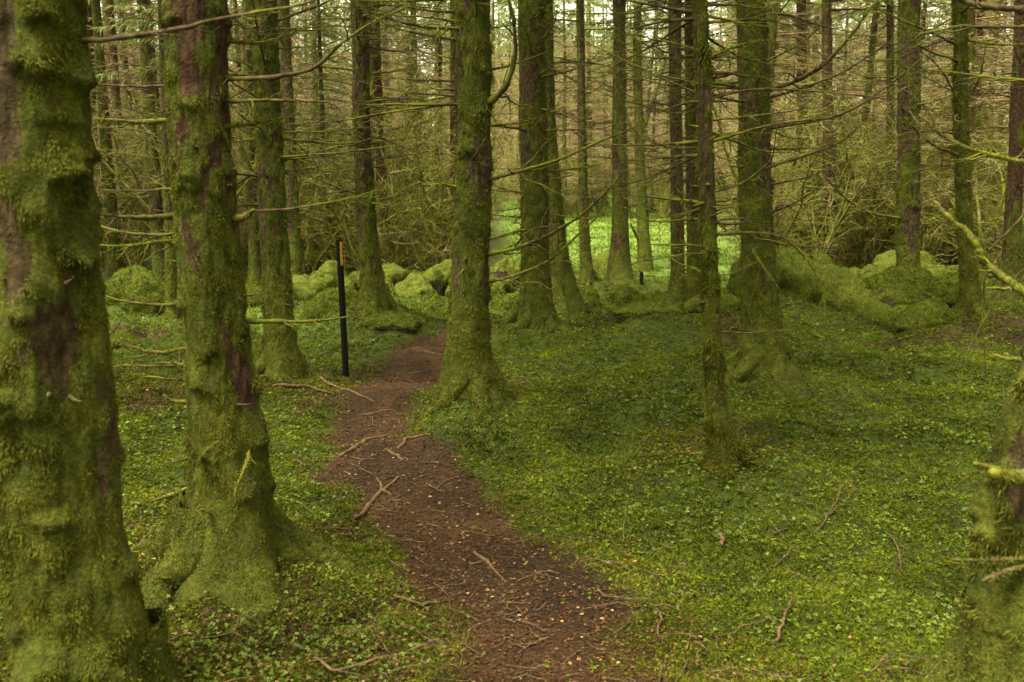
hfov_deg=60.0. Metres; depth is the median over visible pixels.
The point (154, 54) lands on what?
spruce tree
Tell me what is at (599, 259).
mossy boulder
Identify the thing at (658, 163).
mossy shrub
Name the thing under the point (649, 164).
mossy shrub
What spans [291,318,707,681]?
path
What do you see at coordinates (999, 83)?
spruce tree
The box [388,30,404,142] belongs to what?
spruce tree
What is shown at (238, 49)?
spruce tree
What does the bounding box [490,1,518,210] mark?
spruce tree
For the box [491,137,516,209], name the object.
mossy shrub
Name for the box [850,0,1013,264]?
spruce tree
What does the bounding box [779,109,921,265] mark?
mossy shrub
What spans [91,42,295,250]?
mossy shrub
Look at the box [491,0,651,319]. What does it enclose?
spruce tree
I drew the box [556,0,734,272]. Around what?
spruce tree
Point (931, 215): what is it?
mossy shrub
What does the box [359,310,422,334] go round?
moss mound
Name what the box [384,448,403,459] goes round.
exposed root
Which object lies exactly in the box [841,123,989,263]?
mossy shrub
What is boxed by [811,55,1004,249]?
mossy shrub
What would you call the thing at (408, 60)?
spruce tree
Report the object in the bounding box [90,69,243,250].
mossy shrub
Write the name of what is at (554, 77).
spruce tree
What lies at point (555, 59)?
spruce tree
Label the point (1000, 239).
dead branch
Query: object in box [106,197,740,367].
grass
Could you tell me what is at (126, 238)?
spruce tree
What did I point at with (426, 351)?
exposed root
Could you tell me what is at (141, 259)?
mossy shrub
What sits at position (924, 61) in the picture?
spruce tree
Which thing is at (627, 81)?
spruce tree
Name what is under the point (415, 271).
mossy boulder
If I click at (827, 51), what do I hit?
spruce tree
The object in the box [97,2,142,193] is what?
spruce tree
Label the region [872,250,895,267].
mossy boulder
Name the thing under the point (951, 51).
spruce tree
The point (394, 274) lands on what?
mossy boulder
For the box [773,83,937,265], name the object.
mossy shrub
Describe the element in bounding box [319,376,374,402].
exposed root
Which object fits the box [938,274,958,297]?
mossy boulder
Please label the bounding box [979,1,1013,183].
spruce tree
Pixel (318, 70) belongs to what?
spruce tree
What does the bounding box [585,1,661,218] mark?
spruce tree
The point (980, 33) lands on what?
spruce tree
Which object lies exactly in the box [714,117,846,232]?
mossy shrub
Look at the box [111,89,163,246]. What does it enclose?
mossy shrub
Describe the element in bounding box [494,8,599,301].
spruce tree
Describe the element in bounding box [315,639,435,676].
fallen stick
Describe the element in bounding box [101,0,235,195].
spruce tree
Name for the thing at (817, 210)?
mossy shrub
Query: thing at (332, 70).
spruce tree
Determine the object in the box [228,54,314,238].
mossy shrub
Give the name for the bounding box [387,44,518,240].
mossy shrub
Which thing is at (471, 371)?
spruce tree
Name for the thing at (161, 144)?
mossy shrub
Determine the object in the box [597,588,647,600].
fallen stick
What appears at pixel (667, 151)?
mossy shrub
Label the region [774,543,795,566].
fallen stick
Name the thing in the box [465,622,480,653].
fallen stick
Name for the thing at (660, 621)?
fallen stick
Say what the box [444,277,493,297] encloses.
mossy boulder
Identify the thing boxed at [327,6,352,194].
spruce tree
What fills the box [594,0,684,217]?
spruce tree
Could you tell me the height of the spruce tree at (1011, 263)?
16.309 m
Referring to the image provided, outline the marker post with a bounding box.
[336,239,348,376]
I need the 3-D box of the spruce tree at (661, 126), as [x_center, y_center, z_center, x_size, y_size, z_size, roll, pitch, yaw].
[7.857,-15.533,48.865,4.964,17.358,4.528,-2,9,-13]
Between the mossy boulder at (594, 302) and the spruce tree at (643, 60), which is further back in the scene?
the spruce tree at (643, 60)
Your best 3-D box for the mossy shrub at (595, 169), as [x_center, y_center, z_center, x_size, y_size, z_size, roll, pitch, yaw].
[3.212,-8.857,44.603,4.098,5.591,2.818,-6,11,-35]
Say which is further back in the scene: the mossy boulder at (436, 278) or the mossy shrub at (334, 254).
the mossy shrub at (334, 254)
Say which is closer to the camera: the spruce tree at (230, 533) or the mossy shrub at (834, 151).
the spruce tree at (230, 533)
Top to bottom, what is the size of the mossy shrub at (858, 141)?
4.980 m
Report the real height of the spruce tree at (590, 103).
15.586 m
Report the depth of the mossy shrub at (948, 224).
20.67 m
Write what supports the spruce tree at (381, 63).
on the ground at (658, 326)
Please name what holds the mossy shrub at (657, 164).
on the ground at (658, 326)
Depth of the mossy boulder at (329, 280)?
16.85 m
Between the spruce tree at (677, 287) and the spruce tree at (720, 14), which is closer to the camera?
the spruce tree at (677, 287)
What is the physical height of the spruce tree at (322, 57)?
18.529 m
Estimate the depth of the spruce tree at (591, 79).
55.90 m
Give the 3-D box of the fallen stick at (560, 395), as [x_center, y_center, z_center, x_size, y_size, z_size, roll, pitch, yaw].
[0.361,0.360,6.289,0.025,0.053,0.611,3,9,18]
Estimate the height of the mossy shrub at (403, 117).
5.416 m
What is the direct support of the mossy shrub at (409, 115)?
on the ground at (658, 326)
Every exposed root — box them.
[272,383,333,394]
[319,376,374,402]
[337,434,389,457]
[353,476,399,518]
[363,409,396,415]
[376,477,392,495]
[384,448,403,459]
[393,594,453,606]
[397,433,425,448]
[420,350,444,355]
[428,582,467,589]
[473,551,505,582]
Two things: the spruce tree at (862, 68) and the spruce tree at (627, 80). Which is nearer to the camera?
the spruce tree at (862, 68)
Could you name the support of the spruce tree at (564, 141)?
on the ground at (658, 326)
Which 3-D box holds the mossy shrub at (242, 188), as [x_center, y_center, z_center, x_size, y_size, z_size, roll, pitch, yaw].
[-6.928,-3.850,19.679,7.638,5.494,3.425,-1,9,-9]
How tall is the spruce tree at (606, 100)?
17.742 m
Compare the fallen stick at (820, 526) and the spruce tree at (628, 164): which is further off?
the spruce tree at (628, 164)
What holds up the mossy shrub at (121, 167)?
on the ground at (658, 326)
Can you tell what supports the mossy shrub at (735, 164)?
on the ground at (658, 326)
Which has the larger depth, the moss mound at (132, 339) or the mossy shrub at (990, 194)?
the mossy shrub at (990, 194)
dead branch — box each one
[893,8,1023,60]
[905,112,1023,172]
[929,200,1023,298]
[934,70,1023,89]
[944,268,1023,406]
[956,0,1023,14]
[975,212,1023,425]
[985,276,1023,401]
[992,354,1021,363]
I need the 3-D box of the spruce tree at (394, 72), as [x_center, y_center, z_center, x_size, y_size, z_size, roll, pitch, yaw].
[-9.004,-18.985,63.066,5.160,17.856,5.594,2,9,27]
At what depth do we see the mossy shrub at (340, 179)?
23.42 m
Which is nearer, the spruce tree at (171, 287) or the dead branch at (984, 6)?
the dead branch at (984, 6)
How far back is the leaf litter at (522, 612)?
3.59 m
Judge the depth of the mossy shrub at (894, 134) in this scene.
25.89 m
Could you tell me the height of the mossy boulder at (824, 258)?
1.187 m
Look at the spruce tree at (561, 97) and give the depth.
64.68 m
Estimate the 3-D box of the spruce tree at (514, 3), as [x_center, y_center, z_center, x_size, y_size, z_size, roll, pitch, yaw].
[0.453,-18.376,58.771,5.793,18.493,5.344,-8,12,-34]
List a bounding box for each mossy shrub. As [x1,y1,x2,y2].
[90,36,348,265]
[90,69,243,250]
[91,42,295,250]
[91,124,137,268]
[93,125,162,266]
[94,113,163,267]
[94,125,127,247]
[95,125,160,265]
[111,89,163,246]
[119,92,247,261]
[139,77,302,262]
[228,53,358,275]
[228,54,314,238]
[228,90,412,271]
[230,48,449,273]
[230,60,446,249]
[238,116,349,253]
[296,83,400,250]
[299,91,449,238]
[300,90,408,257]
[303,41,519,272]
[314,75,455,267]
[314,150,395,259]
[315,85,448,260]
[327,112,455,268]
[347,112,500,254]
[353,49,449,266]
[382,81,519,271]
[384,126,449,203]
[385,86,449,254]
[386,134,519,215]
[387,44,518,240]
[388,124,500,261]
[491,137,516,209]
[499,122,564,220]
[556,108,611,215]
[559,132,634,216]
[559,157,578,210]
[561,150,608,217]
[595,133,646,206]
[601,115,718,213]
[627,152,685,219]
[628,132,669,202]
[647,40,864,257]
[647,134,669,211]
[648,121,736,186]
[648,145,715,218]
[666,150,733,209]
[712,120,819,236]
[713,104,835,178]
[714,89,820,259]
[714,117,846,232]
[715,164,736,211]
[717,99,893,258]
[719,114,847,244]
[722,51,871,247]
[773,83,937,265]
[774,75,1010,248]
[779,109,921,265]
[783,64,886,249]
[794,125,842,258]
[795,57,999,267]
[804,88,1008,262]
[807,116,987,264]
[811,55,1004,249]
[814,106,952,269]
[840,117,931,191]
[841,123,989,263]
[843,56,1023,281]
[855,131,990,255]
[878,52,951,186]
[882,108,1023,262]
[895,51,1023,258]
[920,111,1008,265]
[926,108,1007,262]
[937,55,1011,246]
[952,34,1023,283]
[976,109,1006,236]
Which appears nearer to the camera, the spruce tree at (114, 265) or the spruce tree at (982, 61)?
the spruce tree at (114, 265)
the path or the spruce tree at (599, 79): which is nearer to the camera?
the path
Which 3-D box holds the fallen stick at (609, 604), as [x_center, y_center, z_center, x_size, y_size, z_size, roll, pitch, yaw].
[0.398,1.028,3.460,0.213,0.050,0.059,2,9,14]
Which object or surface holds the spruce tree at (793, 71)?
on the ground at (658, 326)
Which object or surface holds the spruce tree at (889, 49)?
on the ground at (658, 326)
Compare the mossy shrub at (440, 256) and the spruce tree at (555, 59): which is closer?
the mossy shrub at (440, 256)
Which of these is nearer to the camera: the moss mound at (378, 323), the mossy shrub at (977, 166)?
the moss mound at (378, 323)
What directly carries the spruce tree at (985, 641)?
on the ground at (658, 326)
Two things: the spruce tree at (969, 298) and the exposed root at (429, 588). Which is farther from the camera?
the spruce tree at (969, 298)
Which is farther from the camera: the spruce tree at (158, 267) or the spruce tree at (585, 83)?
the spruce tree at (585, 83)
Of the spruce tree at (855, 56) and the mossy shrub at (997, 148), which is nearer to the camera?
the mossy shrub at (997, 148)
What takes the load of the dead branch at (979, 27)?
attached to the spruce tree at (985, 641)
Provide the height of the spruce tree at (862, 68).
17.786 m
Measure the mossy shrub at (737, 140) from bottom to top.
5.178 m
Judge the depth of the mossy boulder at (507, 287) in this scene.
17.13 m
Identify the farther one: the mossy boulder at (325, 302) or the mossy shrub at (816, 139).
the mossy shrub at (816, 139)
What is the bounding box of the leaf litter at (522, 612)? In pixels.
[0,294,1023,681]
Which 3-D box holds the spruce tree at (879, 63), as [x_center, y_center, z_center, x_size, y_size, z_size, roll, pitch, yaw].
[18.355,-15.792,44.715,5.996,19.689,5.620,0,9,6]
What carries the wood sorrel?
on the ground at (658, 326)
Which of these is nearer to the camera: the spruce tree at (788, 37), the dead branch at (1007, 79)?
the dead branch at (1007, 79)
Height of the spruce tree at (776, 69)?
15.611 m
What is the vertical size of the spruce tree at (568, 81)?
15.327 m
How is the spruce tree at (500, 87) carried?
on the ground at (658, 326)
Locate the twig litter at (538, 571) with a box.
[0,299,1001,681]
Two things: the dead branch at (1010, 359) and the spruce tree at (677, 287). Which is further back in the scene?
the spruce tree at (677, 287)
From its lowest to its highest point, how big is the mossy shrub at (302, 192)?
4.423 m
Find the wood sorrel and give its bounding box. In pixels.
[0,279,1021,681]
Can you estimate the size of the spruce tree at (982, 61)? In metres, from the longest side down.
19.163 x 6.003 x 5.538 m
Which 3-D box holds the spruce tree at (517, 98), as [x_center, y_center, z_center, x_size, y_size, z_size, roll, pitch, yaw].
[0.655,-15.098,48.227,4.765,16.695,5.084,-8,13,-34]
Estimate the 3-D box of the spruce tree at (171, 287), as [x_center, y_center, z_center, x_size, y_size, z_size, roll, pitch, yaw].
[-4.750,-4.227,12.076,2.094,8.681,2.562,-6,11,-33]
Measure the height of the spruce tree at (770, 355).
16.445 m
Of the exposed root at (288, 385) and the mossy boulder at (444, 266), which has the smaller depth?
the exposed root at (288, 385)
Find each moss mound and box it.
[109,328,142,348]
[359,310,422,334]
[416,296,447,313]
[439,301,448,312]
[491,295,516,310]
[610,301,679,320]
[682,289,740,313]
[864,265,956,307]
[892,298,956,333]
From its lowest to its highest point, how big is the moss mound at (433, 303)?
0.434 m
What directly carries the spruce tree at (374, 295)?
on the ground at (658, 326)
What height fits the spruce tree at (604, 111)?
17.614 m
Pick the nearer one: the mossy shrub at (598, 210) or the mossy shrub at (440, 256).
the mossy shrub at (440, 256)
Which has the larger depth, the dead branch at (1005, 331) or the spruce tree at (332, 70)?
the spruce tree at (332, 70)
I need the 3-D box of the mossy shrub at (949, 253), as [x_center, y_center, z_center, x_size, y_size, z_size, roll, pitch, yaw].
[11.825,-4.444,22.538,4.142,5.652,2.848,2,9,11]
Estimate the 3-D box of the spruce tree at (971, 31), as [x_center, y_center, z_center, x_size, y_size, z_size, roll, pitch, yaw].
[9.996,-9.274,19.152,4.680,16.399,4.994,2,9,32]
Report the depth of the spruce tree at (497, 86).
60.35 m
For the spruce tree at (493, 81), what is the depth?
56.06 m
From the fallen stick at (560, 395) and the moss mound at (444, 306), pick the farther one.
the moss mound at (444, 306)
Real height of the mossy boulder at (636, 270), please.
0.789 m
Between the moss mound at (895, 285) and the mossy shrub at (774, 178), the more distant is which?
the mossy shrub at (774, 178)
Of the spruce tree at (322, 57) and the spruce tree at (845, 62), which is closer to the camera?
the spruce tree at (845, 62)
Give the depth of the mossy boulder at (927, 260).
18.49 m
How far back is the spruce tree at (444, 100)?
71.23 m
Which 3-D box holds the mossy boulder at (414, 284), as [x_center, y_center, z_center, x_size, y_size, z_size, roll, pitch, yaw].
[-1.863,-0.827,16.990,0.860,1.006,1.059,-4,10,-24]
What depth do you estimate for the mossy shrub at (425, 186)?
21.53 m
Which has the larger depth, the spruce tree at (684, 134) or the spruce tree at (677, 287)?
the spruce tree at (684, 134)
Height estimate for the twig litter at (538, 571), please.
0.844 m
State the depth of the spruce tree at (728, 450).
4.51 m
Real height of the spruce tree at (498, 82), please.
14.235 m
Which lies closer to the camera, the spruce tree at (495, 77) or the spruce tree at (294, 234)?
the spruce tree at (294, 234)
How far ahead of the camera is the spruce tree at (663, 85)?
56.38 m
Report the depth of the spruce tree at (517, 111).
77.12 m
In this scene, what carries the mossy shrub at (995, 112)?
on the ground at (658, 326)
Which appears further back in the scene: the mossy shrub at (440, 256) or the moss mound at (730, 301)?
the mossy shrub at (440, 256)
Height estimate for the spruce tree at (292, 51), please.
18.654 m
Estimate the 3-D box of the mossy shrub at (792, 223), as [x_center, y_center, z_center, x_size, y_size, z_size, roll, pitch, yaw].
[5.481,-3.259,17.273,4.335,5.141,4.202,-7,11,-36]
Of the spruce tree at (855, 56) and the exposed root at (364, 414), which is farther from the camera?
the spruce tree at (855, 56)
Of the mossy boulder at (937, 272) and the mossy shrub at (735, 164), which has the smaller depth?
the mossy boulder at (937, 272)
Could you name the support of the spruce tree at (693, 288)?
on the ground at (658, 326)
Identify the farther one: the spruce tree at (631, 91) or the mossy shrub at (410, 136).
the spruce tree at (631, 91)
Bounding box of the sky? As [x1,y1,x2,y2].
[101,0,1012,158]
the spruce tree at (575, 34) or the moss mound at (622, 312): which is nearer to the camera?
the moss mound at (622, 312)
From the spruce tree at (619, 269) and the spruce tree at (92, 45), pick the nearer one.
the spruce tree at (619, 269)
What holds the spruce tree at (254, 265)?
on the ground at (658, 326)
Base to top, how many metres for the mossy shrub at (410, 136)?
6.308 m
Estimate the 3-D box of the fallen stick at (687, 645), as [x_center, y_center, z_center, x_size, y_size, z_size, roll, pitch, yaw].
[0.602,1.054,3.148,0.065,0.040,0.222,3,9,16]
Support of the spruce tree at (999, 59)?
on the ground at (658, 326)
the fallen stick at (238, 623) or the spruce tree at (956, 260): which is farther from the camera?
the spruce tree at (956, 260)
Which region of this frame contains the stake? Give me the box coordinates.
[640,272,642,284]
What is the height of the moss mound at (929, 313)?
0.616 m
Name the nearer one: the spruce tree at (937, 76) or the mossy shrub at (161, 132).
the mossy shrub at (161, 132)
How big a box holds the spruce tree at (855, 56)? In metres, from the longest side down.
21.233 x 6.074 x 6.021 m
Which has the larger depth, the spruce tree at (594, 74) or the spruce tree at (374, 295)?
the spruce tree at (594, 74)
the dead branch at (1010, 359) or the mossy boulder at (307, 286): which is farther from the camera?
the mossy boulder at (307, 286)
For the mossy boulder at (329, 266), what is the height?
1.122 m
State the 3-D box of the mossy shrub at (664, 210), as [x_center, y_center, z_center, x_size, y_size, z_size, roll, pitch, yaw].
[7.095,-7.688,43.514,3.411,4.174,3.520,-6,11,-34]
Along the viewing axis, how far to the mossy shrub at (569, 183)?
48.92 m
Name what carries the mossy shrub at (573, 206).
on the ground at (658, 326)
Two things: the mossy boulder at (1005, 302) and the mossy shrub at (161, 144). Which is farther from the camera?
the mossy shrub at (161, 144)
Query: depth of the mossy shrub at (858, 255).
21.75 m
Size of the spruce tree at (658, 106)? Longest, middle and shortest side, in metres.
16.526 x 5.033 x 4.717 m
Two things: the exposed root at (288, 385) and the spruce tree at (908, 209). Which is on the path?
the exposed root at (288, 385)
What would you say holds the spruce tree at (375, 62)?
on the ground at (658, 326)
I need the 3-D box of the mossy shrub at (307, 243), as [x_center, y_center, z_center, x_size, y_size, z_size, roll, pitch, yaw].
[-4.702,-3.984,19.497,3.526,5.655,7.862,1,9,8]
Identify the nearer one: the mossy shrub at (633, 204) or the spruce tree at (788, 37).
the spruce tree at (788, 37)
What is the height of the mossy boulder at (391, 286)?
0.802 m
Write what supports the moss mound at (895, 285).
on the ground at (658, 326)
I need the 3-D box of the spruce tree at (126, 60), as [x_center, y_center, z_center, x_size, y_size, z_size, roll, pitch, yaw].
[-12.633,-9.557,28.683,4.872,13.548,4.667,0,11,0]
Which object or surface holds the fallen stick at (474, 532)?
on the path
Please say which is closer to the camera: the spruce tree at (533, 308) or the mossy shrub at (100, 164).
the spruce tree at (533, 308)
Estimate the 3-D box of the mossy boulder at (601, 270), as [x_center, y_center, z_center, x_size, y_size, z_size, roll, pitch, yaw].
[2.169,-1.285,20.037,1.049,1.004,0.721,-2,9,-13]
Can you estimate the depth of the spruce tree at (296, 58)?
25.54 m
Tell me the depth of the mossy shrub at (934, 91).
24.28 m
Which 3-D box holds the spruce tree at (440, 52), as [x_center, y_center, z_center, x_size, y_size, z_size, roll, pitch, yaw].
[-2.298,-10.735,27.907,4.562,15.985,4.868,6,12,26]
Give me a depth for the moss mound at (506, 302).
14.59 m
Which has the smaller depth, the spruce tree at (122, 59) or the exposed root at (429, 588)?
the exposed root at (429, 588)
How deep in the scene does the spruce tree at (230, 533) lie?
3.44 m
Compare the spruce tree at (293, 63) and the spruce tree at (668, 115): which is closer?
the spruce tree at (668, 115)
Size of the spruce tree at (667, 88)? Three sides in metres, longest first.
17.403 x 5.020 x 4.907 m
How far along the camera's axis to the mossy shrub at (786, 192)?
20.77 m
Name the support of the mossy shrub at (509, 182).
on the ground at (658, 326)
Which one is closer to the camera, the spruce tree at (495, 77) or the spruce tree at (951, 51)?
the spruce tree at (951, 51)
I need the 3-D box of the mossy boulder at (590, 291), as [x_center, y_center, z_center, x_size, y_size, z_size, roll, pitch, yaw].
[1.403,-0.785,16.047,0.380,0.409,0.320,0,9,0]
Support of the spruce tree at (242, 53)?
on the ground at (658, 326)
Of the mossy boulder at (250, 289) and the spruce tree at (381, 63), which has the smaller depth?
the mossy boulder at (250, 289)
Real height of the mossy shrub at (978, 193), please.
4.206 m
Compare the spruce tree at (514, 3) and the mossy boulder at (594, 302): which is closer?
the mossy boulder at (594, 302)
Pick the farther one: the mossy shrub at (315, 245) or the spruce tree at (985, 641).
the mossy shrub at (315, 245)
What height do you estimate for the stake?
0.340 m
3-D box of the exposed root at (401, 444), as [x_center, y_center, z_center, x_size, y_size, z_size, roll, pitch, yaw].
[-0.654,0.626,5.574,0.103,0.074,0.227,9,13,44]
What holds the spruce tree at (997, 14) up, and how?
on the ground at (658, 326)
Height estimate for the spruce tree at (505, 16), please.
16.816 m
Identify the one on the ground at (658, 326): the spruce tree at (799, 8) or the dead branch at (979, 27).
the spruce tree at (799, 8)
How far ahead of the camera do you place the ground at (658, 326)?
5.51 m
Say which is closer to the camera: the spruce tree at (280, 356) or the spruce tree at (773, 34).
the spruce tree at (280, 356)
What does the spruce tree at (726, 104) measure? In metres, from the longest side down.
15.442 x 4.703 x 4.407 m
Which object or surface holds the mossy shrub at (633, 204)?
on the ground at (658, 326)
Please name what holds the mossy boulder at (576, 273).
on the ground at (658, 326)
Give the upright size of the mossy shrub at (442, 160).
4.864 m
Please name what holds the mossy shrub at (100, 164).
on the ground at (658, 326)
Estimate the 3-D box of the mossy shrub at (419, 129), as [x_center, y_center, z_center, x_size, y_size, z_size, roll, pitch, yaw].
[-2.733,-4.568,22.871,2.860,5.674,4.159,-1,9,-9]
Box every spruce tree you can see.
[0,0,315,681]
[87,0,157,256]
[87,0,162,276]
[88,0,156,265]
[91,0,237,322]
[91,0,431,662]
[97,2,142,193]
[97,3,159,240]
[97,4,160,210]
[98,0,164,280]
[98,4,139,206]
[99,0,158,209]
[99,0,163,210]
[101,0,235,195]
[108,0,423,385]
[227,0,306,245]
[228,0,307,283]
[228,0,312,266]
[228,0,336,147]
[228,0,343,211]
[229,0,398,201]
[231,0,340,274]
[280,0,453,333]
[284,0,650,438]
[290,0,350,194]
[290,0,352,258]
[290,0,452,262]
[290,1,311,171]
[294,0,341,136]
[295,0,433,185]
[296,1,348,166]
[298,1,434,169]
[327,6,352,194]
[329,0,429,185]
[338,1,449,180]
[339,1,495,249]
[380,26,404,112]
[382,1,517,209]
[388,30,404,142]
[401,4,449,165]
[404,0,516,224]
[421,18,449,124]
[433,42,449,162]
[448,4,513,183]
[455,0,625,334]
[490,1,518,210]
[490,2,517,199]
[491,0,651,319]
[491,1,514,189]
[491,4,559,207]
[491,5,515,190]
[491,25,516,154]
[493,10,561,197]
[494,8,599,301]
[495,0,517,194]
[495,0,518,181]
[495,0,575,202]
[501,30,517,180]
[509,2,573,173]
[513,45,571,152]
[517,0,647,287]
[518,0,609,215]
[528,0,894,485]
[554,0,611,206]
[554,0,669,292]
[555,0,630,204]
[555,0,801,304]
[555,4,632,213]
[555,13,573,167]
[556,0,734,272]
[556,2,610,180]
[566,0,645,206]
[567,0,611,181]
[567,5,612,184]
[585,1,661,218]
[592,0,797,297]
[592,1,663,185]
[594,0,612,187]
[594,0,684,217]
[600,0,942,406]
[605,5,652,177]
[606,2,657,197]
[627,6,683,212]
[628,2,658,125]
[634,14,683,164]
[642,10,684,182]
[644,14,684,166]
[649,0,722,211]
[650,24,684,142]
[663,0,880,245]
[683,0,885,224]
[709,1,820,212]
[709,8,781,193]
[710,2,795,211]
[710,8,736,203]
[711,1,737,181]
[712,9,737,193]
[716,6,793,140]
[720,0,858,249]
[722,2,821,174]
[730,0,951,266]
[772,2,839,155]
[773,0,858,156]
[773,0,978,250]
[774,0,882,186]
[775,8,796,181]
[807,0,951,250]
[809,3,884,218]
[823,0,992,267]
[832,2,896,172]
[833,0,885,173]
[833,3,923,149]
[834,2,878,173]
[844,0,953,158]
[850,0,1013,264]
[854,0,1023,327]
[856,0,995,162]
[856,7,886,160]
[858,0,1013,251]
[883,0,1013,167]
[895,0,1013,214]
[895,4,942,112]
[895,4,942,149]
[895,341,1023,681]
[923,30,987,143]
[927,0,1013,194]
[927,4,1012,126]
[940,0,1023,292]
[946,3,1013,148]
[979,0,1012,182]
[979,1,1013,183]
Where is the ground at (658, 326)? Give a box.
[0,162,1023,681]
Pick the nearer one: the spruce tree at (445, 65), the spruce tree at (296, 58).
the spruce tree at (296, 58)
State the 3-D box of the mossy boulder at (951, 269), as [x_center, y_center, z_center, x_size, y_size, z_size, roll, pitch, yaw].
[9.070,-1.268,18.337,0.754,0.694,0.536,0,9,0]
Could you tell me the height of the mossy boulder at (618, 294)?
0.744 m
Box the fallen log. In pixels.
[725,245,909,328]
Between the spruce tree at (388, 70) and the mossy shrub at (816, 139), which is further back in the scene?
the spruce tree at (388, 70)
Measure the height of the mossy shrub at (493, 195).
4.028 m
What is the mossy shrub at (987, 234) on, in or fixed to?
on the ground at (658, 326)
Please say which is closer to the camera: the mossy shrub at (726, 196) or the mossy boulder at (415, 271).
the mossy boulder at (415, 271)
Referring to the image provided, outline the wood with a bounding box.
[97,0,1011,178]
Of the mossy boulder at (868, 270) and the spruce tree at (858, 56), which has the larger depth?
the spruce tree at (858, 56)
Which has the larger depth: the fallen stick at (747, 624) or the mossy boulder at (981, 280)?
the mossy boulder at (981, 280)
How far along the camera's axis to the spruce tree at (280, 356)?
7.15 m
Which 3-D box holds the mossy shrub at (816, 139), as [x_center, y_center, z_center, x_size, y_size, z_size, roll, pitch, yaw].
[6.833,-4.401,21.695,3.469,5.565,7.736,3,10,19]
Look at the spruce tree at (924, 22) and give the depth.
26.30 m
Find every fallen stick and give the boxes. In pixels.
[169,632,245,644]
[230,612,262,635]
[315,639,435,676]
[460,530,494,535]
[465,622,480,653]
[550,383,568,403]
[586,602,632,608]
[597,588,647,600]
[623,502,626,542]
[657,611,662,642]
[682,625,692,650]
[717,532,724,544]
[727,615,772,635]
[755,595,796,641]
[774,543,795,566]
[816,485,842,530]
[829,487,855,514]
[864,652,897,678]
[885,532,906,571]
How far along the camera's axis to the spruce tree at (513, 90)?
52.75 m
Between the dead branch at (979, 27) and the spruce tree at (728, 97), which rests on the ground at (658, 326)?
the spruce tree at (728, 97)
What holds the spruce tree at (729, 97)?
on the ground at (658, 326)
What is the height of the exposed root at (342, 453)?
0.087 m
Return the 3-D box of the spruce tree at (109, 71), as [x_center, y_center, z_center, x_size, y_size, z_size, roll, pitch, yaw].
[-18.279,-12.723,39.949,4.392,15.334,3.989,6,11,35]
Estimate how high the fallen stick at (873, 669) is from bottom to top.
0.053 m
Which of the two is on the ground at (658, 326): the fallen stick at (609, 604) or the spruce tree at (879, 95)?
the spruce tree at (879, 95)
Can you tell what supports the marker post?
on the ground at (658, 326)
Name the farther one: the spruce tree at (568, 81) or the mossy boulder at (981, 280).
the spruce tree at (568, 81)
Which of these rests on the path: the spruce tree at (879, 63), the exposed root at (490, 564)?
the exposed root at (490, 564)
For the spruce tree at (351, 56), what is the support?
on the ground at (658, 326)
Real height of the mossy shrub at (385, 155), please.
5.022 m
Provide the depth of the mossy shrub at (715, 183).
41.51 m
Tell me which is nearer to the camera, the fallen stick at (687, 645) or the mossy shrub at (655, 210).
the fallen stick at (687, 645)
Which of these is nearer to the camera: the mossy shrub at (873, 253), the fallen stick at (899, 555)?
the fallen stick at (899, 555)
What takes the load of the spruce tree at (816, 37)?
on the ground at (658, 326)
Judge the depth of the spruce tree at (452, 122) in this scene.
20.98 m
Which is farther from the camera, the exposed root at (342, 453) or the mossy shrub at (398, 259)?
the mossy shrub at (398, 259)
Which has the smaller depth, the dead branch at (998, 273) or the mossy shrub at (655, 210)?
the dead branch at (998, 273)
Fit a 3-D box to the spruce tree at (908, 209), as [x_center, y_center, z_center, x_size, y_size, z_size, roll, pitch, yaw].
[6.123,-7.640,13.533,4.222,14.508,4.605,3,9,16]
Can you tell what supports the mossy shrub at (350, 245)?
on the ground at (658, 326)
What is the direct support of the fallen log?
on the ground at (658, 326)
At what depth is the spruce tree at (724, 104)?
64.03 m
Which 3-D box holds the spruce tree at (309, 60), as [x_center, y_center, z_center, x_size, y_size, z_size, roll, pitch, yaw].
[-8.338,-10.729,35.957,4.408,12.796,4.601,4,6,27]
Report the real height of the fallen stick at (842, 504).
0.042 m
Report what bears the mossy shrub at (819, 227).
on the ground at (658, 326)
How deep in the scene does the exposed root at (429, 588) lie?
3.73 m
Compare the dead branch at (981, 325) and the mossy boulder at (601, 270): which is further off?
the mossy boulder at (601, 270)
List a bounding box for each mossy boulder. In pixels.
[104,264,164,315]
[246,285,261,307]
[291,273,324,300]
[302,286,358,319]
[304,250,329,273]
[310,268,337,288]
[319,260,355,288]
[349,270,359,290]
[382,262,409,285]
[385,280,396,296]
[394,272,437,296]
[409,269,421,273]
[421,267,447,295]
[433,258,451,278]
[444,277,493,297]
[489,257,520,284]
[490,276,518,292]
[490,285,507,296]
[557,266,579,278]
[583,287,599,297]
[584,295,603,309]
[592,249,609,273]
[597,263,607,277]
[605,284,641,304]
[631,264,644,277]
[813,252,832,263]
[848,267,860,276]
[859,264,886,280]
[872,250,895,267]
[920,250,937,268]
[926,263,945,280]
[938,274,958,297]
[942,264,958,275]
[978,273,992,285]
[989,298,1023,315]
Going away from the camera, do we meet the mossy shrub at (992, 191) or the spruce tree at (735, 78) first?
the mossy shrub at (992, 191)
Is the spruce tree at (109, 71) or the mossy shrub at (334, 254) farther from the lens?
the spruce tree at (109, 71)
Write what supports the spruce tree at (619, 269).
on the ground at (658, 326)
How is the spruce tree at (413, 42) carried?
on the ground at (658, 326)

